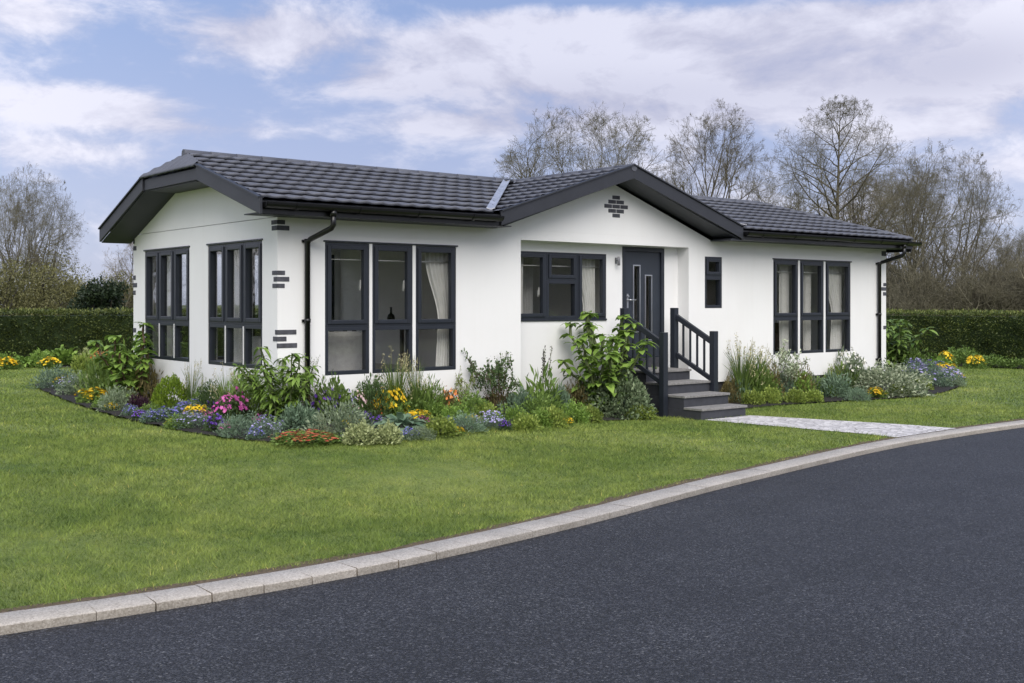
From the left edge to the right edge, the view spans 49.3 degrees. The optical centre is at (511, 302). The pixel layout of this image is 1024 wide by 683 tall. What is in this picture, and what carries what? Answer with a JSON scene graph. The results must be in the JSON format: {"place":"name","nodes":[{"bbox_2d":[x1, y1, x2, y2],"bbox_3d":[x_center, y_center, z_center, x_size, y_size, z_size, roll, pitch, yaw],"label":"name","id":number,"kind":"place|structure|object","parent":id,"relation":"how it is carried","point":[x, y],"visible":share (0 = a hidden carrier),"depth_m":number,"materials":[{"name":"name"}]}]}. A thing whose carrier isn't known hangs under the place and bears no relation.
{"place":"outdoors","nodes":[
{"label":"outdoors","id":0,"kind":"place"},
{"bbox_2d":[182,305,328,331],"bbox_3d":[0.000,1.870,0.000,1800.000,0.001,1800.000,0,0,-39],"label":"field","id":1,"kind":"structure","parent":0,"point":[184,306],"depth_m":596.89,"materials":[{"name":"plant"}]},
{"bbox_2d":[0,257,54,315],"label":"olive bush","id":2,"kind":"object","parent":1,"relation":"on","point":[8,292],"visible":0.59,"depth_m":35.73,"materials":[{"name":"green plant"}]},
{"bbox_2d":[0,262,72,315],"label":"olive bush","id":3,"kind":"object","parent":1,"relation":"on","point":[37,290],"visible":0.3,"depth_m":37.46,"materials":[{"name":"green plant"}]},
{"bbox_2d":[0,165,89,315],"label":"bare tree","id":4,"kind":"object","parent":1,"relation":"on","point":[28,235],"visible":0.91,"depth_m":39.48,"materials":[{"name":"brown plant"}]},
{"bbox_2d":[0,244,93,304],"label":"olive bush","id":5,"kind":"object","parent":1,"relation":"on","point":[53,265],"visible":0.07,"depth_m":45.88,"materials":[{"name":"green plant"}]},
{"bbox_2d":[10,261,87,315],"bbox_3d":[-16.172,0.191,38.952,3.181,3.440,4.095,0,0,12],"label":"olive bush","id":6,"kind":"object","parent":1,"relation":"on","point":[70,295],"visible":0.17,"depth_m":38.91,"materials":[{"name":"green plant"}]},
{"bbox_2d":[73,275,131,314],"bbox_3d":[-13.114,0.501,36.123,2.215,2.804,1.978,0,0,-39],"label":"evergreen tree","id":7,"kind":"object","parent":1,"relation":"on","point":[94,295],"visible":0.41,"depth_m":35.53,"materials":[{"name":"green plant"}]},
{"bbox_2d":[98,243,132,291],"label":"bare tree","id":8,"kind":"object","parent":1,"relation":"on","point":[119,261],"visible":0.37,"depth_m":50.13,"materials":[{"name":"brown plant"}]},
{"bbox_2d":[98,149,921,416],"bbox_3d":[0.823,-0.163,20.046,14.478,4.026,5.692,0,0,-39],"label":"bungalow","id":9,"kind":"object","parent":1,"relation":"on","point":[655,247],"visible":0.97,"depth_m":17.03,"materials":[{"name":"paint"}]},
{"bbox_2d":[143,246,189,361],"bbox_3d":[-5.189,0.013,16.903,0.123,1.689,1.770,0,0,-39],"label":"window","id":10,"kind":"structure","parent":9,"relation":"in","point":[161,319],"depth_m":17.02,"materials":[{"name":"black glass"}]},
{"bbox_2d":[167,256,172,355],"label":"curtain","id":11,"kind":"object","parent":9,"relation":"hanging from","point":[169,340],"visible":0.2,"depth_m":17.53,"materials":[{"name":"fabric"}]},
{"bbox_2d":[206,238,262,368],"bbox_3d":[-3.716,0.013,15.091,0.123,1.689,1.720,0,0,-39],"label":"window","id":12,"kind":"structure","parent":9,"relation":"in","point":[227,321],"depth_m":15.21,"materials":[{"name":"black glass"}]},
{"bbox_2d":[234,250,241,362],"bbox_3d":[-3.879,0.070,15.695,0.064,1.880,0.653,0,0,-39],"label":"curtain","id":13,"kind":"object","parent":9,"relation":"hanging from","point":[237,344],"visible":0.3,"depth_m":15.64,"materials":[{"name":"fabric"}]},
{"bbox_2d":[253,252,333,335],"bbox_3d":[-3.852,0.040,19.645,1.596,1.816,0.100,0,0,-39],"label":"curtain","id":14,"kind":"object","parent":9,"relation":"in","point":[254,253],"depth_m":20.08,"materials":[{"name":"white fabric"}]},
{"bbox_2d":[252,331,361,370],"bbox_3d":[-2.796,0.690,15.285,1.380,0.600,0.850,0,0,-39],"label":"sofa","id":15,"kind":"object","parent":9,"relation":"on","point":[344,350],"visible":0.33,"depth_m":15.14,"materials":[{"name":"fabric"}]},
{"bbox_2d":[331,259,447,262],"bbox_3d":[-1.728,-0.580,15.326,2.286,0.040,0.067,0,0,-39],"label":"curtain rail","id":16,"kind":"object","parent":9,"relation":"attached to","point":[390,260],"visible":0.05,"depth_m":15.40,"materials":[{"name":"white plastic"}]},
{"bbox_2d":[425,253,448,365],"bbox_3d":[-1.048,0.070,15.954,0.464,1.880,0.064,0,0,-39],"label":"curtain","id":17,"kind":"object","parent":16,"relation":"hanging from","point":[437,273],"visible":0.6,"depth_m":15.97,"materials":[{"name":"fabric"}]},
{"bbox_2d":[323,240,457,374],"bbox_3d":[-1.644,0.063,15.223,2.160,1.760,0.138,0,0,-39],"label":"window","id":18,"kind":"structure","parent":9,"relation":"in","point":[405,324],"depth_m":15.15,"materials":[{"name":"black glass"}]},
{"bbox_2d":[521,265,599,267],"bbox_3d":[0.683,-0.580,17.569,2.016,0.040,0.067,0,0,-39],"label":"curtain rail","id":19,"kind":"object","parent":9,"relation":"attached to","point":[562,266],"visible":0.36,"depth_m":17.69,"materials":[{"name":"white plastic"}]},
{"bbox_2d":[522,257,532,313],"bbox_3d":[0.237,0.050,18.042,0.234,1.920,0.064,0,0,-39],"label":"curtain","id":20,"kind":"object","parent":19,"relation":"hanging from","point":[527,305],"visible":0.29,"depth_m":18.04,"materials":[{"name":"fabric"}]},
{"bbox_2d":[582,259,594,312],"bbox_3d":[1.155,-0.080,18.015,0.484,1.660,0.064,0,0,-39],"label":"curtain","id":21,"kind":"object","parent":19,"relation":"hanging from","point":[588,288],"visible":0.4,"depth_m":18.07,"materials":[{"name":"fabric"}]},
{"bbox_2d":[521,251,605,318],"bbox_3d":[0.726,-0.269,17.476,1.966,1.038,0.132,0,0,-39],"label":"window","id":22,"kind":"structure","parent":9,"relation":"in","point":[546,277],"depth_m":17.54,"materials":[{"name":"black plastic"}]},
{"bbox_2d":[622,247,663,357],"bbox_3d":[2.182,-0.007,18.602,0.986,1.833,0.141,0,0,-39],"label":"door","id":23,"kind":"structure","parent":9,"relation":"in","point":[649,262],"depth_m":18.63,"materials":[{"name":"metal"}]},
{"bbox_2d":[705,257,721,307],"bbox_3d":[3.457,-0.355,19.363,0.446,0.886,0.117,0,0,-39],"label":"window","id":24,"kind":"structure","parent":9,"relation":"in","point":[717,275],"depth_m":19.39,"materials":[{"name":"black plastic"}]},
{"bbox_2d":[777,271,843,274],"bbox_3d":[5.586,-0.580,21.270,2.536,0.040,0.067,0,0,-39],"label":"curtain rail","id":25,"kind":"object","parent":9,"relation":"attached to","point":[811,272],"visible":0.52,"depth_m":21.41,"materials":[{"name":"white plastic"}]},
{"bbox_2d":[779,265,788,350],"bbox_3d":[5.102,0.070,20.952,0.254,1.880,0.064,0,0,-39],"label":"curtain","id":26,"kind":"object","parent":25,"relation":"hanging from","point":[783,301],"visible":0.8,"depth_m":20.92,"materials":[{"name":"fabric"}]},
{"bbox_2d":[803,266,810,349],"bbox_3d":[5.673,0.070,21.494,0.204,1.880,0.064,0,0,-39],"label":"curtain","id":27,"kind":"object","parent":25,"relation":"hanging from","point":[806,309],"visible":0.71,"depth_m":21.46,"materials":[{"name":"fabric"}]},
{"bbox_2d":[829,267,841,348],"bbox_3d":[6.278,0.070,21.907,0.584,1.880,0.064,0,0,-39],"label":"curtain","id":28,"kind":"object","parent":25,"relation":"hanging from","point":[835,306],"visible":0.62,"depth_m":21.96,"materials":[{"name":"fabric"}]},
{"bbox_2d":[772,258,851,354],"bbox_3d":[5.671,0.063,21.158,2.460,1.760,0.123,0,0,-39],"label":"window","id":29,"kind":"structure","parent":9,"relation":"in","point":[845,315],"depth_m":21.20,"materials":[{"name":"black plastic"}]},
{"bbox_2d":[17,223,1023,316],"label":"undergrowth","id":30,"kind":"object","parent":1,"relation":"on","point":[1002,288],"visible":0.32,"depth_m":38.52,"materials":[{"name":"plant"}]},
{"bbox_2d":[493,100,686,185],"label":"bare tree","id":31,"kind":"object","parent":1,"relation":"on","point":[555,148],"visible":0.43,"depth_m":51.18,"materials":[{"name":"brown plant"}]},
{"bbox_2d":[659,99,784,204],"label":"bare tree","id":32,"kind":"object","parent":1,"relation":"on","point":[728,150],"visible":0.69,"depth_m":49.20,"materials":[{"name":"brown plant"}]},
{"bbox_2d":[730,156,816,213],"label":"bare tree","id":33,"kind":"object","parent":1,"relation":"on","point":[751,161],"visible":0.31,"depth_m":55.01,"materials":[{"name":"brown plant"}]},
{"bbox_2d":[750,95,932,277],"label":"bare tree","id":34,"kind":"object","parent":1,"relation":"on","point":[819,168],"visible":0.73,"depth_m":46.74,"materials":[{"name":"brown plant"}]},
{"bbox_2d":[807,171,916,269],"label":"bare tree","id":35,"kind":"object","parent":1,"relation":"on","point":[844,219],"visible":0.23,"depth_m":50.29,"materials":[{"name":"brown plant"}]},
{"bbox_2d":[844,157,953,275],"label":"bare tree","id":36,"kind":"object","parent":1,"relation":"on","point":[896,177],"visible":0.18,"depth_m":59.34,"materials":[{"name":"brown plant"}]},
{"bbox_2d":[850,138,1022,307],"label":"bare tree","id":37,"kind":"object","parent":1,"relation":"on","point":[924,195],"visible":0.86,"depth_m":41.26,"materials":[{"name":"brown plant"}]},
{"bbox_2d":[931,194,1013,280],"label":"bare tree","id":38,"kind":"object","parent":1,"relation":"on","point":[959,228],"visible":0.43,"depth_m":49.40,"materials":[{"name":"brown plant"}]},
{"bbox_2d":[953,227,1023,282],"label":"bare tree","id":39,"kind":"object","parent":1,"relation":"on","point":[1003,248],"visible":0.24,"depth_m":55.80,"materials":[{"name":"brown plant"}]},
{"label":"kerb bedding","id":40,"kind":"structure","parent":1,"relation":"on","visible":0},
{"bbox_2d":[0,420,1023,634],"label":"kerb","id":41,"kind":"structure","parent":40,"relation":"on","point":[18,621],"depth_m":7.75,"materials":[{"name":"concrete"}]},
{"bbox_2d":[0,427,1023,682],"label":"road","id":42,"kind":"structure","parent":0,"point":[898,565],"depth_m":6.59,"materials":[{"name":"asphalt"}]},
{"bbox_2d":[0,364,1023,610],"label":"lawn","id":43,"kind":"structure","parent":0,"point":[376,477],"depth_m":10.25,"materials":[{"name":"plant"}]},
{"bbox_2d":[3,365,103,367],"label":"flower bed soil","id":44,"kind":"structure","parent":43,"relation":"on","point":[63,366],"depth_m":27.21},
{"bbox_2d":[43,344,79,365],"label":"hosta plant","id":45,"kind":"object","parent":44,"relation":"on","point":[61,352],"visible":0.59,"depth_m":27.64,"materials":[{"name":"green plant"}]},
{"bbox_2d":[67,350,95,376],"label":"mound plant","id":46,"kind":"object","parent":43,"relation":"on","point":[76,364],"visible":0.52,"depth_m":23.10,"materials":[{"name":"green plant"}]},
{"bbox_2d":[0,306,260,365],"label":"clipped hedge","id":47,"kind":"object","parent":43,"relation":"on","point":[23,335],"visible":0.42,"depth_m":28.72,"materials":[{"name":"green plant"}]},
{"bbox_2d":[35,382,656,442],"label":"flower bed soil","id":48,"kind":"structure","parent":43,"relation":"on","point":[71,398],"depth_m":14.10,"materials":[{"name":"soil"}]},
{"bbox_2d":[26,364,73,388],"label":"mound plant","id":49,"kind":"object","parent":48,"relation":"on","point":[50,374],"visible":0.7,"depth_m":19.95,"materials":[{"name":"green plant"}]},
{"bbox_2d":[54,369,102,395],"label":"mound plant","id":50,"kind":"object","parent":48,"relation":"on","point":[66,390],"visible":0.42,"depth_m":18.60,"materials":[{"name":"plant"}]},
{"bbox_2d":[74,387,109,403],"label":"flowering plant","id":51,"kind":"object","parent":48,"relation":"on","point":[90,393],"visible":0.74,"depth_m":17.15,"materials":[{"name":"yellow plant"}]},
{"bbox_2d":[72,339,123,394],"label":"mound plant","id":52,"kind":"object","parent":48,"relation":"on","point":[94,382],"visible":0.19,"depth_m":17.81,"materials":[{"name":"green plant"}]},
{"bbox_2d":[96,384,137,411],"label":"mound plant","id":53,"kind":"object","parent":48,"relation":"on","point":[107,398],"visible":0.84,"depth_m":15.93,"materials":[{"name":"plant"}]},
{"bbox_2d":[85,322,156,402],"bbox_3d":[-5.943,0.907,16.996,1.051,1.256,1.245,0,0,-20],"label":"shrub","id":54,"kind":"object","parent":48,"relation":"on","point":[114,367],"visible":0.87,"depth_m":16.91,"materials":[{"name":"green plant"}]},
{"bbox_2d":[96,337,149,402],"bbox_3d":[-5.938,1.065,17.379,0.951,1.128,0.877,0,0,-31],"label":"mound plant","id":55,"kind":"object","parent":48,"relation":"on","point":[107,381],"visible":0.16,"depth_m":17.23,"materials":[{"name":"green plant"}]},
{"bbox_2d":[126,362,162,402],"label":"mound plant","id":56,"kind":"object","parent":48,"relation":"on","point":[153,376],"visible":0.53,"depth_m":16.90,"materials":[{"name":"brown plant"}]},
{"bbox_2d":[149,373,187,410],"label":"conifer bush","id":57,"kind":"object","parent":48,"relation":"on","point":[161,389],"visible":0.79,"depth_m":15.61,"materials":[{"name":"green plant"}]},
{"bbox_2d":[181,358,201,399],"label":"grass clump","id":58,"kind":"object","parent":48,"relation":"on","point":[188,389],"visible":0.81,"depth_m":15.68,"materials":[{"name":"green plant"}]},
{"bbox_2d":[171,410,215,428],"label":"flowering plant","id":59,"kind":"object","parent":48,"relation":"on","point":[199,416],"visible":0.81,"depth_m":13.67,"materials":[{"name":"blue plant"}]},
{"bbox_2d":[196,379,221,411],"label":"mound plant","id":60,"kind":"object","parent":48,"relation":"on","point":[204,397],"visible":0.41,"depth_m":15.13,"materials":[{"name":"green plant"}]},
{"bbox_2d":[209,386,253,424],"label":"flowering plant","id":61,"kind":"object","parent":48,"relation":"on","point":[228,405],"visible":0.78,"depth_m":13.98,"materials":[{"name":"pink plant"}]},
{"bbox_2d":[211,410,264,439],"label":"mound plant","id":62,"kind":"object","parent":48,"relation":"on","point":[242,423],"visible":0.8,"depth_m":12.79,"materials":[{"name":"green plant"}]},
{"bbox_2d":[222,360,265,421],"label":"mound plant","id":63,"kind":"object","parent":48,"relation":"on","point":[251,401],"visible":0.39,"depth_m":14.23,"materials":[{"name":"green plant"}]},
{"bbox_2d":[247,414,288,438],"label":"flowering plant","id":64,"kind":"object","parent":48,"relation":"on","point":[269,424],"visible":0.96,"depth_m":12.69,"materials":[{"name":"blue plant"}]},
{"bbox_2d":[230,346,320,425],"bbox_3d":[-2.869,1.031,13.785,1.150,1.009,1.053,0,0,-41],"label":"shrub","id":65,"kind":"object","parent":48,"relation":"on","point":[295,392],"visible":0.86,"depth_m":13.65,"materials":[{"name":"green plant"}]},
{"bbox_2d":[272,399,324,429],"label":"mound plant","id":66,"kind":"object","parent":48,"relation":"on","point":[294,412],"visible":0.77,"depth_m":13.44,"materials":[{"name":"green plant"}]},
{"bbox_2d":[270,428,342,445],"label":"carpet plant","id":67,"kind":"object","parent":48,"relation":"on","point":[292,436],"visible":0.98,"depth_m":12.16,"materials":[{"name":"red plant"}]},
{"bbox_2d":[306,370,353,422],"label":"mound plant","id":68,"kind":"object","parent":48,"relation":"on","point":[342,391],"visible":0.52,"depth_m":14.19,"materials":[{"name":"green plant"}]},
{"bbox_2d":[300,398,375,437],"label":"mound plant","id":69,"kind":"object","parent":48,"relation":"on","point":[344,414],"visible":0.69,"depth_m":12.74,"materials":[{"name":"plant"}]},
{"bbox_2d":[353,372,391,416],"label":"mound plant","id":70,"kind":"object","parent":48,"relation":"on","point":[371,392],"visible":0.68,"depth_m":14.65,"materials":[{"name":"green plant"}]},
{"bbox_2d":[373,385,412,416],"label":"flowering plant","id":71,"kind":"object","parent":48,"relation":"on","point":[400,408],"visible":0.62,"depth_m":14.77,"materials":[{"name":"yellow plant"}]},
{"bbox_2d":[377,346,415,415],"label":"grass clump","id":72,"kind":"object","parent":48,"relation":"on","point":[395,380],"visible":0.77,"depth_m":14.86,"materials":[{"name":"green plant"}]},
{"bbox_2d":[372,412,426,430],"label":"hosta plant","id":73,"kind":"object","parent":48,"relation":"on","point":[402,419],"visible":0.83,"depth_m":13.28,"materials":[{"name":"green plant"}]},
{"bbox_2d":[403,354,434,408],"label":"grass clump","id":74,"kind":"object","parent":48,"relation":"on","point":[415,390],"visible":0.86,"depth_m":15.09,"materials":[{"name":"green plant"}]},
{"bbox_2d":[409,374,447,416],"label":"mound plant","id":75,"kind":"object","parent":48,"relation":"on","point":[438,398],"visible":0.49,"depth_m":15.17,"materials":[{"name":"green plant"}]},
{"bbox_2d":[453,410,488,433],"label":"mound plant","id":76,"kind":"object","parent":48,"relation":"on","point":[479,426],"visible":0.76,"depth_m":13.32,"materials":[{"name":"green plant"}]},
{"bbox_2d":[451,387,491,417],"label":"mound plant","id":77,"kind":"object","parent":48,"relation":"on","point":[476,399],"visible":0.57,"depth_m":15.20,"materials":[{"name":"green plant"}]},
{"bbox_2d":[461,348,520,406],"bbox_3d":[-0.187,1.124,15.931,0.856,0.997,0.980,0,0,32],"label":"shrub","id":78,"kind":"object","parent":48,"relation":"on","point":[499,378],"visible":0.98,"depth_m":15.84,"materials":[{"name":"green plant"}]},
{"bbox_2d":[497,385,538,415],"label":"mound plant","id":79,"kind":"object","parent":48,"relation":"on","point":[518,400],"visible":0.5,"depth_m":15.82,"materials":[{"name":"green plant"}]},
{"bbox_2d":[520,390,555,414],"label":"mound plant","id":80,"kind":"object","parent":48,"relation":"on","point":[534,402],"visible":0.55,"depth_m":15.60,"materials":[{"name":"green plant"}]},
{"bbox_2d":[514,346,566,412],"bbox_3d":[0.429,1.226,16.434,0.894,1.219,0.910,0,0,-34],"label":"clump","id":81,"kind":"object","parent":48,"relation":"on","point":[540,386],"visible":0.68,"depth_m":16.38,"materials":[{"name":"green plant"}]},
{"bbox_2d":[561,397,592,423],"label":"mound plant","id":82,"kind":"object","parent":48,"relation":"on","point":[572,408],"visible":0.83,"depth_m":15.50,"materials":[{"name":"green plant"}]},
{"bbox_2d":[565,373,593,413],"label":"mound plant","id":83,"kind":"object","parent":48,"relation":"on","point":[576,395],"visible":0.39,"depth_m":16.96,"materials":[{"name":"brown plant"}]},
{"bbox_2d":[552,310,659,414],"bbox_3d":[1.344,0.920,17.035,1.480,1.619,1.525,0,0,-27],"label":"shrub","id":84,"kind":"object","parent":48,"relation":"on","point":[612,363],"visible":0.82,"depth_m":16.91,"materials":[{"name":"green plant"}]},
{"bbox_2d":[582,367,656,419],"bbox_3d":[1.660,1.361,17.041,1.150,0.847,1.204,0,0,15],"label":"shrub","id":85,"kind":"object","parent":48,"relation":"on","point":[630,388],"visible":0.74,"depth_m":16.72,"materials":[{"name":"green plant"}]},
{"bbox_2d":[342,418,379,445],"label":"mound plant","id":86,"kind":"object","parent":43,"relation":"on","point":[362,431],"visible":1,"depth_m":12.12,"materials":[{"name":"green plant"}]},
{"bbox_2d":[374,419,403,444],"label":"mound plant","id":87,"kind":"object","parent":43,"relation":"on","point":[389,429],"visible":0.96,"depth_m":12.23,"materials":[{"name":"green plant"}]},
{"bbox_2d":[422,414,461,436],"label":"mound plant","id":88,"kind":"object","parent":43,"relation":"on","point":[444,424],"visible":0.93,"depth_m":12.86,"materials":[{"name":"green plant"}]},
{"bbox_2d":[0,419,1023,612],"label":"worn turf edge","id":89,"kind":"object","parent":43,"relation":"on","point":[337,558],"visible":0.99,"depth_m":8.04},
{"bbox_2d":[511,411,543,430],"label":"mound plant","id":90,"kind":"object","parent":43,"relation":"on","point":[527,420],"visible":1,"depth_m":13.72,"materials":[{"name":"green plant"}]},
{"bbox_2d":[537,404,568,427],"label":"mound plant","id":91,"kind":"object","parent":43,"relation":"on","point":[559,416],"visible":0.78,"depth_m":14.50,"materials":[{"name":"green plant"}]},
{"bbox_2d":[620,308,746,419],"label":"entrance steps","id":92,"kind":"structure","parent":43,"relation":"on","point":[673,389],"depth_m":17.47,"materials":[{"name":"wood"}]},
{"bbox_2d":[728,379,958,407],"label":"flower bed soil","id":93,"kind":"structure","parent":43,"relation":"on","point":[938,389],"depth_m":20.21,"materials":[{"name":"soil"}]},
{"bbox_2d":[724,332,765,399],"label":"grass clump","id":94,"kind":"object","parent":93,"relation":"on","point":[738,375],"visible":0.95,"depth_m":19.30,"materials":[{"name":"green plant"}]},
{"bbox_2d":[743,353,774,400],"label":"shrub","id":95,"kind":"object","parent":93,"relation":"on","point":[763,379],"visible":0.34,"depth_m":19.56,"materials":[{"name":"green plant"}]},
{"bbox_2d":[770,339,809,397],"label":"shrub","id":96,"kind":"object","parent":93,"relation":"on","point":[790,370],"visible":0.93,"depth_m":19.91,"materials":[{"name":"green plant"}]},
{"bbox_2d":[783,387,808,402],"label":"mound plant","id":97,"kind":"object","parent":93,"relation":"on","point":[798,395],"visible":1,"depth_m":19.36,"materials":[{"name":"green plant"}]},
{"bbox_2d":[816,369,851,397],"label":"mound plant","id":98,"kind":"object","parent":93,"relation":"on","point":[841,387],"visible":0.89,"depth_m":20.39,"materials":[{"name":"green plant"}]},
{"bbox_2d":[834,346,871,393],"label":"flowering plant","id":99,"kind":"object","parent":93,"relation":"on","point":[855,363],"visible":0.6,"depth_m":21.35,"materials":[{"name":"white plant"}]},
{"bbox_2d":[852,358,936,397],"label":"shrub","id":100,"kind":"object","parent":93,"relation":"on","point":[894,375],"visible":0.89,"depth_m":20.85,"materials":[{"name":"green plant"}]},
{"bbox_2d":[902,359,958,386],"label":"flowering plant","id":101,"kind":"object","parent":93,"relation":"on","point":[934,372],"visible":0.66,"depth_m":23.12,"materials":[{"name":"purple plant"}]},
{"bbox_2d":[884,319,938,371],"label":"shrub","id":102,"kind":"object","parent":43,"relation":"on","point":[894,352],"visible":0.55,"depth_m":27.68,"materials":[{"name":"green plant"}]},
{"bbox_2d":[894,342,932,371],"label":"mound plant","id":103,"kind":"object","parent":43,"relation":"on","point":[913,356],"visible":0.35,"depth_m":27.61,"materials":[{"name":"green plant"}]},
{"bbox_2d":[886,308,1023,364],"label":"clipped hedge","id":104,"kind":"object","parent":43,"relation":"on","point":[985,334],"visible":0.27,"depth_m":31.98,"materials":[{"name":"green plant"}]},
{"bbox_2d":[958,363,1023,367],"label":"flower bed soil","id":105,"kind":"structure","parent":43,"relation":"on","point":[992,366],"depth_m":30.64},
{"bbox_2d":[934,344,988,364],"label":"mound plant","id":106,"kind":"object","parent":105,"relation":"on","point":[959,355],"visible":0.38,"depth_m":31.15,"materials":[{"name":"green plant"}]},
{"bbox_2d":[0,0,1023,304],"label":"sky","id":107,"kind":"structure","parent":0,"point":[96,96],"materials":[{"name":"blue"}]},
{"bbox_2d":[707,415,954,436],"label":"path","id":108,"kind":"structure","parent":0,"point":[894,430],"depth_m":15.88,"materials":[{"name":"stone"}]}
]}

